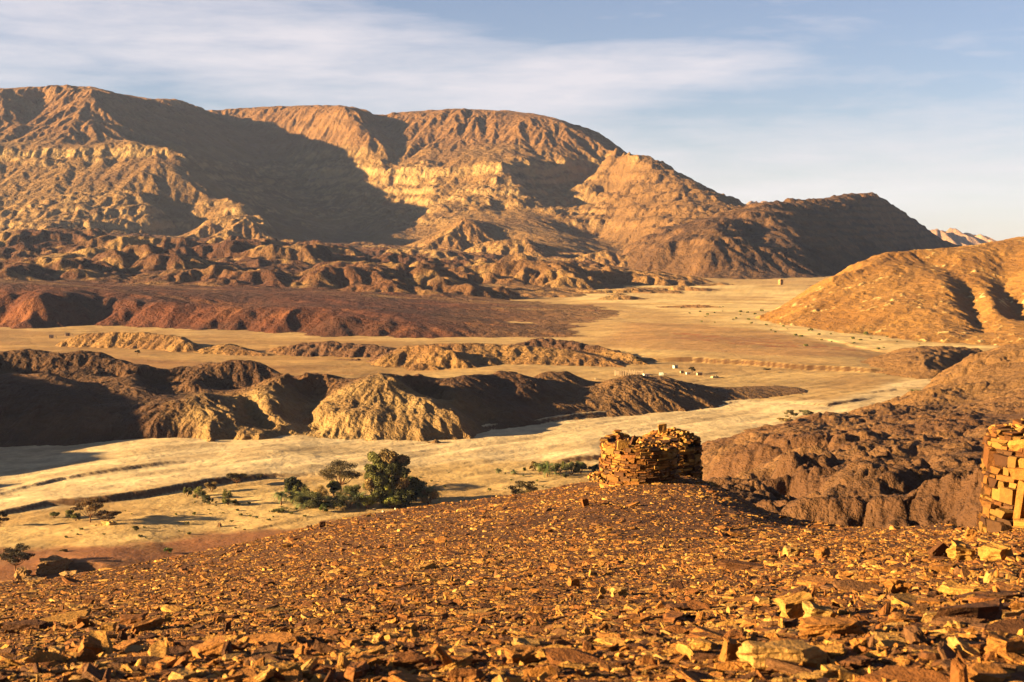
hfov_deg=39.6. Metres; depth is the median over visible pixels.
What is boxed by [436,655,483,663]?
shale stone
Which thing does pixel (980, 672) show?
shale stone
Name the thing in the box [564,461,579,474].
shrub
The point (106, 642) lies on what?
shale stone
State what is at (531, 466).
shrub
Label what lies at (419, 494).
date palm
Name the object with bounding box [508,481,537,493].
shrub
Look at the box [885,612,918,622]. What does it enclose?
flat stone
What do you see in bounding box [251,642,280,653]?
shale stone
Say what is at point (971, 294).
tan hill
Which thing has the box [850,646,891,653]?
shale stone
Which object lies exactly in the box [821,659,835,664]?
flat stone
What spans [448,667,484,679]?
shale stone
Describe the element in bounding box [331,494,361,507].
shrub
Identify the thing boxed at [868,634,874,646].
shale stone
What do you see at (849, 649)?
shale stone
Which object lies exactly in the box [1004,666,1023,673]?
shale stone
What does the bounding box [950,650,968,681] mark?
shale stone
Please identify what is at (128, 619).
boulder
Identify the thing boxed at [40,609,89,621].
shale stone
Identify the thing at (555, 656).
shale stone
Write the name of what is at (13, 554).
acacia tree
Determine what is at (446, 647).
shale stone
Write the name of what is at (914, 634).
shale stone
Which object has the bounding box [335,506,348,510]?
shrub
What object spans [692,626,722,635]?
shale stone
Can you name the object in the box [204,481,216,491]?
shrub
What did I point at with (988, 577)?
boulder
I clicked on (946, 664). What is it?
shale stone
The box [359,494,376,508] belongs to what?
shrub
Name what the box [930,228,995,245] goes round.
range
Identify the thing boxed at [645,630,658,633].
shale stone
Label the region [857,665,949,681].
shale stone
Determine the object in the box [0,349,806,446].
river hills
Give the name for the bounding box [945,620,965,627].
flat stone
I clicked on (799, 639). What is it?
shale stone
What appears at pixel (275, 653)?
shale stone
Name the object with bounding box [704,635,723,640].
shale stone
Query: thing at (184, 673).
shale stone
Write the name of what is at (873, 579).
shale stone
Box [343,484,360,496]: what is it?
shrub
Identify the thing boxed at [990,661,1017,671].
shale stone
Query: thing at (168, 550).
shrub
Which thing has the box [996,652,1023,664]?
shale stone
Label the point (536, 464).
shrub
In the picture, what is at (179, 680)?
shale stone
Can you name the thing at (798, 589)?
shale stone
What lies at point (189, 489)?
shrub
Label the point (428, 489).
date palm
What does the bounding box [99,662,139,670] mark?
shale stone
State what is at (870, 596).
shale stone
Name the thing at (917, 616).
shale stone
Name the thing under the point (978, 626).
shale stone
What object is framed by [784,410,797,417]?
acacia tree
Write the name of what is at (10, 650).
shale stone
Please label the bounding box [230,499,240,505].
shrub
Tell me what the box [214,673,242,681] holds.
shale stone
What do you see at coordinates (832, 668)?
boulder
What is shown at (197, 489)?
shrub
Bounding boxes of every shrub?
[49,511,59,516]
[65,510,73,517]
[70,513,80,520]
[163,548,172,553]
[183,487,192,496]
[192,486,202,497]
[197,490,210,503]
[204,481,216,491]
[221,488,232,504]
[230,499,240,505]
[271,507,287,512]
[293,490,320,507]
[296,484,309,496]
[314,484,330,501]
[319,503,328,511]
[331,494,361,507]
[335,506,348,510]
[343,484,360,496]
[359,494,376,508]
[362,471,379,492]
[383,498,400,508]
[393,489,413,505]
[420,489,438,504]
[529,461,536,470]
[533,462,546,474]
[552,461,566,471]
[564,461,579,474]
[576,461,586,472]
[588,464,598,472]
[776,418,792,420]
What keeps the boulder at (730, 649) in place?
on the foreground hill at (550, 516)
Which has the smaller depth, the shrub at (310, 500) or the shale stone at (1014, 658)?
the shale stone at (1014, 658)
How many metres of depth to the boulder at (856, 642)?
5.28 m
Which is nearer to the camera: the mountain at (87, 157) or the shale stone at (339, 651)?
the shale stone at (339, 651)
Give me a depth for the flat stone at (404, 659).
5.36 m
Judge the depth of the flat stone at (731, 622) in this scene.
8.15 m
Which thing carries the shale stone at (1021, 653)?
on the foreground hill at (550, 516)
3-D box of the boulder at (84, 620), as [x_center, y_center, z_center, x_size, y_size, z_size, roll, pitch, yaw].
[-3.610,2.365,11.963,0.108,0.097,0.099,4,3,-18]
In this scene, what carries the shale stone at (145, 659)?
on the foreground hill at (550, 516)
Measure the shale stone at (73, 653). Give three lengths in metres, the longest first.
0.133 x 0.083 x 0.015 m
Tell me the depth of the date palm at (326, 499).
305.16 m
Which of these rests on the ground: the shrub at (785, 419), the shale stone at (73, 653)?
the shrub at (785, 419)
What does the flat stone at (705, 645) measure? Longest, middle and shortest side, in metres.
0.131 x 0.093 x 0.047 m
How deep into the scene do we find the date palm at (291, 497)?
308.24 m
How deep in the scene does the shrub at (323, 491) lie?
308.62 m
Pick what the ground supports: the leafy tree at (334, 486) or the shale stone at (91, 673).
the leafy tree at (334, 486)
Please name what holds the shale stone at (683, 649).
on the foreground hill at (550, 516)
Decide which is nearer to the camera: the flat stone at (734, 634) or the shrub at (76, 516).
the flat stone at (734, 634)
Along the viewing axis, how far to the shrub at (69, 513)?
293.64 m
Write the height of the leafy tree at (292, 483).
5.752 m
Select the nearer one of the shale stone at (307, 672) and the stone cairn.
the shale stone at (307, 672)
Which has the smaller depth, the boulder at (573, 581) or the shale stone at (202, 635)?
the shale stone at (202, 635)
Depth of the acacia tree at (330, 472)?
321.65 m
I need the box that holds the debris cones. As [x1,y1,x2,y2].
[39,218,628,266]
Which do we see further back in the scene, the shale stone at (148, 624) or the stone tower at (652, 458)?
the stone tower at (652, 458)
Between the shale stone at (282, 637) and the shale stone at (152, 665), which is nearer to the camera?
the shale stone at (152, 665)
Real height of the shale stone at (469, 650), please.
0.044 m
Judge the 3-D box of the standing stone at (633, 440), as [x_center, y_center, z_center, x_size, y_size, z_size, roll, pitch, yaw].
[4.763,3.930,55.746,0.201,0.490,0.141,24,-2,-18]
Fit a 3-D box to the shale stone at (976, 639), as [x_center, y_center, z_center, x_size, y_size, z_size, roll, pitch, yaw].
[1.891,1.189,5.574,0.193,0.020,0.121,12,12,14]
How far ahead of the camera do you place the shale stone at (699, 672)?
4.98 m
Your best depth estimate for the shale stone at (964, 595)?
9.98 m
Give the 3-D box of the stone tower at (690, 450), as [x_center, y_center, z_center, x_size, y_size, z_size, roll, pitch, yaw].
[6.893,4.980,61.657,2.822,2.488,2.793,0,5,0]
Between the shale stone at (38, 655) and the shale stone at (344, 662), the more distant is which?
the shale stone at (38, 655)
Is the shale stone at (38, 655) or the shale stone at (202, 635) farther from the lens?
the shale stone at (202, 635)
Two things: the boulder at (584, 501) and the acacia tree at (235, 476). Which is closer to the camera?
the boulder at (584, 501)
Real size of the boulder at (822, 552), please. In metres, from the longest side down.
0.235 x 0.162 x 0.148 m
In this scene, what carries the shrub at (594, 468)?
on the ground
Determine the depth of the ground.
394.84 m
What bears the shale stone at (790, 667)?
on the foreground hill at (550, 516)
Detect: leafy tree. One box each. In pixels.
[284,476,302,500]
[326,480,341,496]
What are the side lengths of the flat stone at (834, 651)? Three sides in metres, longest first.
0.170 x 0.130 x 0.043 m
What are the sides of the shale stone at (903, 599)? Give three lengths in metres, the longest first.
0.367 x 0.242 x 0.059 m
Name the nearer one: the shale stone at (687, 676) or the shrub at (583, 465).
the shale stone at (687, 676)
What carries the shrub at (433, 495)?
on the ground
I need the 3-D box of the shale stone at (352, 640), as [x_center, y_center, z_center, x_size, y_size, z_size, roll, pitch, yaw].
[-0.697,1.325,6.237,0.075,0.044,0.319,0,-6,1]
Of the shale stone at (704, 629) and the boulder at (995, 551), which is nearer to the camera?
the shale stone at (704, 629)
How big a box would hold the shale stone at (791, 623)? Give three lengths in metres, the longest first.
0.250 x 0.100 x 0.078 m
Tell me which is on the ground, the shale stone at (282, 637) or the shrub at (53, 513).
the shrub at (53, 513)
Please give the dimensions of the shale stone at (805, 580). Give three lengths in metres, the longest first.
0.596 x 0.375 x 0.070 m
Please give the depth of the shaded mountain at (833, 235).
1685.19 m
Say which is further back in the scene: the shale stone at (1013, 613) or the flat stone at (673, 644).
the shale stone at (1013, 613)
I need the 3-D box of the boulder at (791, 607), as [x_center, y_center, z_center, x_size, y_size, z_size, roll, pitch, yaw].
[1.837,1.715,9.120,0.242,0.189,0.185,-15,13,-10]
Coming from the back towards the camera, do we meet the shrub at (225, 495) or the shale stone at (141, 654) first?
the shrub at (225, 495)
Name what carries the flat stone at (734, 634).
on the foreground hill at (550, 516)
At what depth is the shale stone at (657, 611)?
9.98 m
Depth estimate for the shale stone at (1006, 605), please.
8.99 m
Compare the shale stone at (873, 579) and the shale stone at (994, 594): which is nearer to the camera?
the shale stone at (994, 594)
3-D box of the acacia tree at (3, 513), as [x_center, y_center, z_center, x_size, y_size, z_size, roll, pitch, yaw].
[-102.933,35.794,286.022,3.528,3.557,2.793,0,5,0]
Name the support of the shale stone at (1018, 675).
on the foreground hill at (550, 516)
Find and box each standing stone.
[629,435,636,445]
[658,424,666,434]
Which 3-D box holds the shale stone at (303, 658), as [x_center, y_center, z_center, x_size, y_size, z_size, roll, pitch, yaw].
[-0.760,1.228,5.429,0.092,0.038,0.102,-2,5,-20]
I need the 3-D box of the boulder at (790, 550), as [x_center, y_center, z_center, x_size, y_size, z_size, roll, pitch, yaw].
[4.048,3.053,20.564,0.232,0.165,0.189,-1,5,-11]
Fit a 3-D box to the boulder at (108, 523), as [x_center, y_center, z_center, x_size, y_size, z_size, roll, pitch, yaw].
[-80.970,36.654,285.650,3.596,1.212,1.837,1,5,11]
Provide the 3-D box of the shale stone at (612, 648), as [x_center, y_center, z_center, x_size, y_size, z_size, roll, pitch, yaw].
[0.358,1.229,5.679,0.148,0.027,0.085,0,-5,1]
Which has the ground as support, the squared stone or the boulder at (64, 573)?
the boulder at (64, 573)
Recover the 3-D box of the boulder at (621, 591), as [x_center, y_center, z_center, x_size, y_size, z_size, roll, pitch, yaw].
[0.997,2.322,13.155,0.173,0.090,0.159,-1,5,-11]
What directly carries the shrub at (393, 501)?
on the ground
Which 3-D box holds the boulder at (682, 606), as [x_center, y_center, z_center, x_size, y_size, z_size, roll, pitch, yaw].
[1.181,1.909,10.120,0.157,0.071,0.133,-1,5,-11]
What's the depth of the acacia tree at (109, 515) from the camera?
285.57 m
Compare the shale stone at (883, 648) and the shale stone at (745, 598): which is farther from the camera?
the shale stone at (745, 598)
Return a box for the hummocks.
[575,285,811,307]
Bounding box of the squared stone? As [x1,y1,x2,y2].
[617,440,628,449]
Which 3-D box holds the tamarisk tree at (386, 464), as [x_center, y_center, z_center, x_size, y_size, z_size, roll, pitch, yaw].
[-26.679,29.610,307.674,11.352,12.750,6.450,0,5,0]
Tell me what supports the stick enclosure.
on the ground
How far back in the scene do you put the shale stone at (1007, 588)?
10.85 m
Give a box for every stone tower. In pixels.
[587,433,681,487]
[643,427,703,479]
[976,418,1023,532]
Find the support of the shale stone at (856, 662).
on the foreground hill at (550, 516)
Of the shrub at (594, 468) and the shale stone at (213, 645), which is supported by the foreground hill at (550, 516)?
the shale stone at (213, 645)
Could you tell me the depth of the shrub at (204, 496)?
309.22 m
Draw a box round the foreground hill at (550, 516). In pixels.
[0,475,1023,681]
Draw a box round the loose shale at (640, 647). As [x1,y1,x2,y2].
[0,474,1023,681]
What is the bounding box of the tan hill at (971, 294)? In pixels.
[755,237,1023,345]
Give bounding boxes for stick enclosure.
[615,370,643,375]
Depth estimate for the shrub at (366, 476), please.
311.29 m
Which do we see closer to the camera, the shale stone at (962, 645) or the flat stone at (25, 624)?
the shale stone at (962, 645)
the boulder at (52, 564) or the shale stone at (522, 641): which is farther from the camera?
the boulder at (52, 564)
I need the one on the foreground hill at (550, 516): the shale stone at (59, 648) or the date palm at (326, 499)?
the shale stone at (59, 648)
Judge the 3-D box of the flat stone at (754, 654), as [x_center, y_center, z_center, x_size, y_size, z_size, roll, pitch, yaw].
[0.986,1.124,5.069,0.343,0.109,0.150,-2,5,-18]
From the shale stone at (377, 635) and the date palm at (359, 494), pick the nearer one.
the shale stone at (377, 635)
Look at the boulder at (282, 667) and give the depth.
5.09 m
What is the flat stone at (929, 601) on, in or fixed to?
on the foreground hill at (550, 516)
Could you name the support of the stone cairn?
on the stone tower at (652, 458)
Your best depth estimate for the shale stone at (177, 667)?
5.36 m
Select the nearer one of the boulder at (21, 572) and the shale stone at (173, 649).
the shale stone at (173, 649)
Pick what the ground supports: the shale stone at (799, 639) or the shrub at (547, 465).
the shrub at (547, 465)
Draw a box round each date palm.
[272,491,289,504]
[286,490,298,503]
[290,491,320,509]
[307,494,331,507]
[319,496,334,507]
[328,489,349,504]
[347,491,367,508]
[412,487,425,498]
[420,484,443,502]
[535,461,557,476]
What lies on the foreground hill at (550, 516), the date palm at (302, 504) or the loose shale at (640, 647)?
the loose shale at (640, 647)
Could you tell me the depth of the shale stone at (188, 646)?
6.13 m
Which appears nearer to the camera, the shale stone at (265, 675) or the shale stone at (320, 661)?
the shale stone at (265, 675)
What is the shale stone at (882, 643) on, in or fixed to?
on the foreground hill at (550, 516)
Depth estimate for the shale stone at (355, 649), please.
5.72 m
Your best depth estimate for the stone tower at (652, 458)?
55.46 m
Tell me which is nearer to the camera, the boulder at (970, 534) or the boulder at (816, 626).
the boulder at (816, 626)
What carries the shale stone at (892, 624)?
on the foreground hill at (550, 516)
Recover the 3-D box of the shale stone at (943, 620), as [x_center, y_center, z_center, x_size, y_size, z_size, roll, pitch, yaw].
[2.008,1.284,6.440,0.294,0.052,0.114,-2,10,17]
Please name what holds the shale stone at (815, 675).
on the foreground hill at (550, 516)
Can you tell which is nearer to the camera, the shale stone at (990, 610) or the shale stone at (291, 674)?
the shale stone at (291, 674)
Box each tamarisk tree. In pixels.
[364,448,414,506]
[407,476,427,500]
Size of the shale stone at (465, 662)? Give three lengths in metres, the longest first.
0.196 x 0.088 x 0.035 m
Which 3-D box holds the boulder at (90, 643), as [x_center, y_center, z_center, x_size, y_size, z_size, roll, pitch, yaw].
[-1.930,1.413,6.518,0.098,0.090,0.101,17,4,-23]
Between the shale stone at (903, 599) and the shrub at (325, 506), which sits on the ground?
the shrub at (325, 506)
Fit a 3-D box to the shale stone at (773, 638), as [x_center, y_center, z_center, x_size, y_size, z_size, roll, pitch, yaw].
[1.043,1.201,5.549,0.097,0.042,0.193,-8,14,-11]
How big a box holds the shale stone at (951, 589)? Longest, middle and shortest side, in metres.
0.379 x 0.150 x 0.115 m
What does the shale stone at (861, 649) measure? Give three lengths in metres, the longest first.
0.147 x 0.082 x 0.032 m
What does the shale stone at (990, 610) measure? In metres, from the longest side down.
0.516 x 0.190 x 0.161 m
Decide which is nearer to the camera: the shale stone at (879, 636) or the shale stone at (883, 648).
the shale stone at (883, 648)
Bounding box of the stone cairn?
[613,429,626,440]
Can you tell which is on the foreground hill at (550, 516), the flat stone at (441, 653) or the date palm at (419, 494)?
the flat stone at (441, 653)
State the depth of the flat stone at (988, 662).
4.85 m
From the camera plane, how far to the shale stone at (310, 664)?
5.23 m
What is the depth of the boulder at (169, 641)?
6.65 m
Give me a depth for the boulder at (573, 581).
15.99 m
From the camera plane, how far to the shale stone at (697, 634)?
6.04 m
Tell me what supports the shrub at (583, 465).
on the ground
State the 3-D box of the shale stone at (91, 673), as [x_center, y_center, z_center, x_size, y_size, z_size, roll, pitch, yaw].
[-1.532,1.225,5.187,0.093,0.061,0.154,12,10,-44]
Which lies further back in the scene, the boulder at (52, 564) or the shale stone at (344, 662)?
the boulder at (52, 564)
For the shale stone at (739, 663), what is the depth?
5.07 m
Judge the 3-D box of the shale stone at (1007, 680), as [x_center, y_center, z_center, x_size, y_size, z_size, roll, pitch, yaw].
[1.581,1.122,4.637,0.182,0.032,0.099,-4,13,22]
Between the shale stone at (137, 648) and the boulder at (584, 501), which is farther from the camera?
the boulder at (584, 501)
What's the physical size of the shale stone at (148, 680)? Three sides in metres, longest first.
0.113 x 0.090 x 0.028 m
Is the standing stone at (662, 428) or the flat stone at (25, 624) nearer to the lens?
the flat stone at (25, 624)
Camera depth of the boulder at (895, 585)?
11.48 m
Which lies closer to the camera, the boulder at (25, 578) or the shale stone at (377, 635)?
the shale stone at (377, 635)
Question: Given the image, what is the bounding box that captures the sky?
[0,0,1023,240]
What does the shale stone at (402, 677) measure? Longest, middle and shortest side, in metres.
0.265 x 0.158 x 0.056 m
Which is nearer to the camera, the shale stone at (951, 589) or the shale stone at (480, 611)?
the shale stone at (951, 589)
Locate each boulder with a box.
[14,566,31,580]
[22,576,46,580]
[36,555,72,574]
[59,570,78,575]
[76,616,89,626]
[78,635,101,654]
[100,521,116,524]
[101,622,116,631]
[119,613,145,624]
[164,614,171,621]
[164,637,174,646]
[268,661,302,675]
[319,521,325,527]
[504,646,537,664]
[567,576,579,585]
[580,498,589,505]
[610,587,628,596]
[666,603,689,610]
[719,637,740,661]
[774,591,815,618]
[783,546,801,556]
[796,616,864,638]
[802,601,836,617]
[814,547,829,558]
[821,664,847,676]
[849,637,868,650]
[883,578,911,593]
[946,539,974,560]
[964,526,977,540]
[977,542,1013,560]
[983,571,993,582]
[984,632,1023,659]
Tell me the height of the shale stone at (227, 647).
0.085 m
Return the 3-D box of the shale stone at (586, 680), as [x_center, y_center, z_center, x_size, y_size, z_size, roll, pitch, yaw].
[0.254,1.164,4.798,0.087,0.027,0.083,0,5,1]
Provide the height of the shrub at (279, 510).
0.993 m
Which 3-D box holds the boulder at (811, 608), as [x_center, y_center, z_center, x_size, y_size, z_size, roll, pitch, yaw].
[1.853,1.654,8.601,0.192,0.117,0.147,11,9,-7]
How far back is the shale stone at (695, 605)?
10.38 m
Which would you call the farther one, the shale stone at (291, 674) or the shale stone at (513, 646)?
the shale stone at (513, 646)
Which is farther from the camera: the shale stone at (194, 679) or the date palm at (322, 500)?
the date palm at (322, 500)
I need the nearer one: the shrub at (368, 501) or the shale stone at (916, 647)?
the shale stone at (916, 647)
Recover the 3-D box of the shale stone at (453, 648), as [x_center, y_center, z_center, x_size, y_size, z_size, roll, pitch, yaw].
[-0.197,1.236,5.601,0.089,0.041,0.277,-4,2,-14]
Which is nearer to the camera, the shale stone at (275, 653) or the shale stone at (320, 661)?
the shale stone at (320, 661)
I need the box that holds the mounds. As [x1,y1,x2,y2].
[55,332,648,370]
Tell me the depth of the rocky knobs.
219.08 m
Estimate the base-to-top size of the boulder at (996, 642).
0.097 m
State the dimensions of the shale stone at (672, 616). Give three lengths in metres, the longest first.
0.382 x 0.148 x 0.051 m
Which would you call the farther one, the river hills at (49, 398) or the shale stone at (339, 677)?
the river hills at (49, 398)
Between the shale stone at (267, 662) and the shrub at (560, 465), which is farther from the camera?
the shrub at (560, 465)
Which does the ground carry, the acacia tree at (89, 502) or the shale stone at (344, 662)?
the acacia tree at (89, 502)
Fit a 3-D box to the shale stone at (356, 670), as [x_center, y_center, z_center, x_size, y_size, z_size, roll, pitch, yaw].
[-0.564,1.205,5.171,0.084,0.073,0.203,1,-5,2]
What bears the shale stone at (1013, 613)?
on the foreground hill at (550, 516)
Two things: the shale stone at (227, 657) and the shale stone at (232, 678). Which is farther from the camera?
the shale stone at (227, 657)
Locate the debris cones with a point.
(469, 236)
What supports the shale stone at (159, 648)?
on the foreground hill at (550, 516)
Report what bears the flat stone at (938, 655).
on the foreground hill at (550, 516)
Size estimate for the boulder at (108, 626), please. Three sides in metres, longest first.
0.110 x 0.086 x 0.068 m
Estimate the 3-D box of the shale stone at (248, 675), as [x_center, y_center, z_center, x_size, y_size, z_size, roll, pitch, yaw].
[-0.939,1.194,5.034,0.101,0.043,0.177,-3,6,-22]
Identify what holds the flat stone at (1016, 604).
on the foreground hill at (550, 516)
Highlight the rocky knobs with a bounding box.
[700,343,1023,527]
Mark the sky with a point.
(916, 105)
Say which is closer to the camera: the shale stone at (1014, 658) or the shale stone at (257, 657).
the shale stone at (1014, 658)
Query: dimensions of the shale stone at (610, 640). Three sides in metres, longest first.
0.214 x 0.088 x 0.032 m
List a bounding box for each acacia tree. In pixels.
[0,511,8,526]
[0,543,34,570]
[70,497,109,521]
[93,510,121,520]
[226,473,248,485]
[318,459,362,490]
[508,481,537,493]
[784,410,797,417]
[798,410,813,414]
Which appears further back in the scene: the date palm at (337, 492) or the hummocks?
the hummocks
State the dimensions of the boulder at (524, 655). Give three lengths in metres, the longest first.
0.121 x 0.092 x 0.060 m
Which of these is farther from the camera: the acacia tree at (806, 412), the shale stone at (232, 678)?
the acacia tree at (806, 412)
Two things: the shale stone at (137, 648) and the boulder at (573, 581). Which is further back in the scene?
the boulder at (573, 581)
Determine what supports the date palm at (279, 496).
on the ground
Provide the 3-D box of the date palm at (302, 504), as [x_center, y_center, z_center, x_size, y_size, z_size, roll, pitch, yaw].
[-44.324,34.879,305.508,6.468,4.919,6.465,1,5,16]
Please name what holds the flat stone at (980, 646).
on the foreground hill at (550, 516)
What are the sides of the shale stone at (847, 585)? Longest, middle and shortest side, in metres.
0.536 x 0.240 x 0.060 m
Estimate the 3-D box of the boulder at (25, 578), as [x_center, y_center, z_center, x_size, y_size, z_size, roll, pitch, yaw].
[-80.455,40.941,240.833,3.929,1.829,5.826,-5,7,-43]
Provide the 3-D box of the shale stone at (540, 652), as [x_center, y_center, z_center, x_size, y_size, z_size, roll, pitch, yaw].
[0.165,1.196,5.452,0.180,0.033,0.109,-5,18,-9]
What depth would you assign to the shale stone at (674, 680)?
4.86 m
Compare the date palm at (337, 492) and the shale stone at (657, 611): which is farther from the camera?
the date palm at (337, 492)
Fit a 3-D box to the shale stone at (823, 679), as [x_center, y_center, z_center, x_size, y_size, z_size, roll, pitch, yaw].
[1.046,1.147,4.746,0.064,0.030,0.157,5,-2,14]
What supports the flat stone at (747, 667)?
on the foreground hill at (550, 516)
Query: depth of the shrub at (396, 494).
306.32 m
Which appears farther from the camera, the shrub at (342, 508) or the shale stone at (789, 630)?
the shrub at (342, 508)
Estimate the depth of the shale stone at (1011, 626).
6.00 m
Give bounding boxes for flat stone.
[1,619,56,631]
[382,652,430,667]
[430,643,454,664]
[670,643,689,647]
[688,639,717,651]
[716,619,737,626]
[724,629,746,638]
[736,640,830,669]
[742,663,754,670]
[815,644,847,657]
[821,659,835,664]
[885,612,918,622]
[916,598,945,605]
[928,541,948,556]
[935,652,941,659]
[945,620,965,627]
[954,639,986,651]
[982,661,1018,665]
[1008,600,1023,609]
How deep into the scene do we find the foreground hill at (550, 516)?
36.36 m
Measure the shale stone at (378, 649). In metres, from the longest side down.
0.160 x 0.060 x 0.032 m
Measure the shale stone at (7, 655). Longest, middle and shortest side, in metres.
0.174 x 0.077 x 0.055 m
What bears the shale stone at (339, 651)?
on the foreground hill at (550, 516)
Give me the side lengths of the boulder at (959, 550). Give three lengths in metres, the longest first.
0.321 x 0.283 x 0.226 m
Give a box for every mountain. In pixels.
[0,84,746,254]
[582,192,959,278]
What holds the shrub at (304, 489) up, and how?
on the ground
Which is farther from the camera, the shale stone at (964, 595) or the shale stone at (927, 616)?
the shale stone at (964, 595)
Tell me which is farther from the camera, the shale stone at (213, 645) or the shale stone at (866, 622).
the shale stone at (866, 622)
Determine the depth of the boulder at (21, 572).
243.65 m
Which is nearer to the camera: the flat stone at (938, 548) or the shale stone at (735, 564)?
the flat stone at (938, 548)
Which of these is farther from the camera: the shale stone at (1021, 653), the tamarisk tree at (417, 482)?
the tamarisk tree at (417, 482)
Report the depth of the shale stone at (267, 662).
5.32 m
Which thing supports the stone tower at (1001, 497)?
on the foreground hill at (550, 516)
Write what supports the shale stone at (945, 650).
on the foreground hill at (550, 516)
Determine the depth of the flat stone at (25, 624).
11.89 m
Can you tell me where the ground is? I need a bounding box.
[0,275,998,580]
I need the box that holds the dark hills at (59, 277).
[0,227,734,338]
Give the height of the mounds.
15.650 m
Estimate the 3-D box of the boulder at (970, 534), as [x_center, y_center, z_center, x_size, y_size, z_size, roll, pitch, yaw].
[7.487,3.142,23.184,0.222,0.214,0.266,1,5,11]
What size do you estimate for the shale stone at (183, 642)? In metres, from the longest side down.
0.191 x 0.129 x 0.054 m
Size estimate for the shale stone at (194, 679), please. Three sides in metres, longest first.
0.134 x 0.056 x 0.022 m
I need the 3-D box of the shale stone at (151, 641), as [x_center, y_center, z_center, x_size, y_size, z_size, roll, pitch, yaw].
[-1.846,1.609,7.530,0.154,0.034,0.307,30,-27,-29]
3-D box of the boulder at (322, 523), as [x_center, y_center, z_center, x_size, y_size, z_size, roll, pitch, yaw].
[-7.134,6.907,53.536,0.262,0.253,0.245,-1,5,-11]
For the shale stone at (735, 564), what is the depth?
16.84 m
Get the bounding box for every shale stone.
[0,648,15,652]
[0,652,16,660]
[24,651,68,662]
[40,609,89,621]
[49,645,64,652]
[67,652,77,656]
[81,663,104,681]
[89,630,113,654]
[96,656,162,663]
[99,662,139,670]
[113,638,144,649]
[124,645,148,652]
[130,616,165,631]
[132,652,148,655]
[144,679,160,681]
[145,662,168,672]
[146,639,164,644]
[147,639,168,657]
[165,664,183,671]
[167,679,188,681]
[168,668,197,679]
[169,646,184,653]
[174,639,203,645]
[184,642,200,651]
[188,633,206,636]
[188,677,207,681]
[189,635,224,656]
[202,635,242,641]
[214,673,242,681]
[222,640,232,656]
[222,653,246,661]
[235,668,258,681]
[237,632,301,643]
[249,653,279,661]
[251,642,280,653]
[251,659,276,671]
[253,667,275,681]
[262,652,279,654]
[283,668,302,681]
[299,656,317,662]
[301,657,318,677]
[302,669,312,676]
[304,659,335,663]
[326,648,344,654]
[335,667,348,681]
[337,653,350,668]
[343,635,361,646]
[344,661,369,681]
[345,647,363,654]
[364,645,385,654]
[373,632,396,638]
[377,672,441,681]
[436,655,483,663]
[438,655,473,669]
[441,645,458,649]
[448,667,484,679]
[449,646,472,655]
[451,647,478,654]
[459,608,496,614]
[496,644,529,650]
[511,637,539,646]
[535,644,574,657]
[542,647,604,664]
[577,679,598,681]
[590,645,619,651]
[595,636,625,645]
[643,608,666,614]
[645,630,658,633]
[652,678,683,681]
[663,610,684,623]
[673,668,702,681]
[676,643,694,659]
[678,600,710,610]
[685,631,712,637]
[685,669,710,676]
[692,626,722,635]
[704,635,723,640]
[716,559,763,568]
[725,661,750,667]
[727,596,773,602]
[757,618,798,628]
[765,657,819,674]
[769,637,784,641]
[775,628,799,632]
[780,586,807,594]
[787,670,836,680]
[788,638,810,642]
[796,576,843,585]
[817,677,829,681]
[819,585,837,589]
[831,580,882,591]
[838,655,872,669]
[844,647,857,655]
[850,645,872,652]
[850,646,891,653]
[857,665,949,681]
[859,620,870,625]
[863,595,877,598]
[865,578,898,581]
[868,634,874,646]
[870,631,906,643]
[874,640,906,646]
[878,614,922,622]
[884,622,909,626]
[891,593,917,606]
[903,625,926,644]
[904,644,935,650]
[921,612,936,622]
[922,616,987,626]
[931,598,1002,620]
[936,584,983,596]
[937,641,956,659]
[939,655,965,671]
[947,636,980,655]
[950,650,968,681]
[954,590,1023,598]
[967,662,1012,681]
[968,623,987,630]
[969,637,987,641]
[986,618,1023,635]
[987,591,1010,596]
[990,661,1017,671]
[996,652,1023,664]
[998,585,1023,590]
[1002,602,1012,609]
[1002,609,1023,616]
[1003,679,1023,681]
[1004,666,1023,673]
[1010,671,1023,680]
[1015,650,1023,656]
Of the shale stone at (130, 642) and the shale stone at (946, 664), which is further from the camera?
the shale stone at (130, 642)
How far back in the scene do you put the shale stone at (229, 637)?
7.76 m
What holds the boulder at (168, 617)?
on the foreground hill at (550, 516)
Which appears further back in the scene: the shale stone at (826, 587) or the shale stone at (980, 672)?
the shale stone at (826, 587)
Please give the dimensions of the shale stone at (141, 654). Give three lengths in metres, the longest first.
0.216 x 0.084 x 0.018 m
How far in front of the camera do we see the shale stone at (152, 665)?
5.36 m

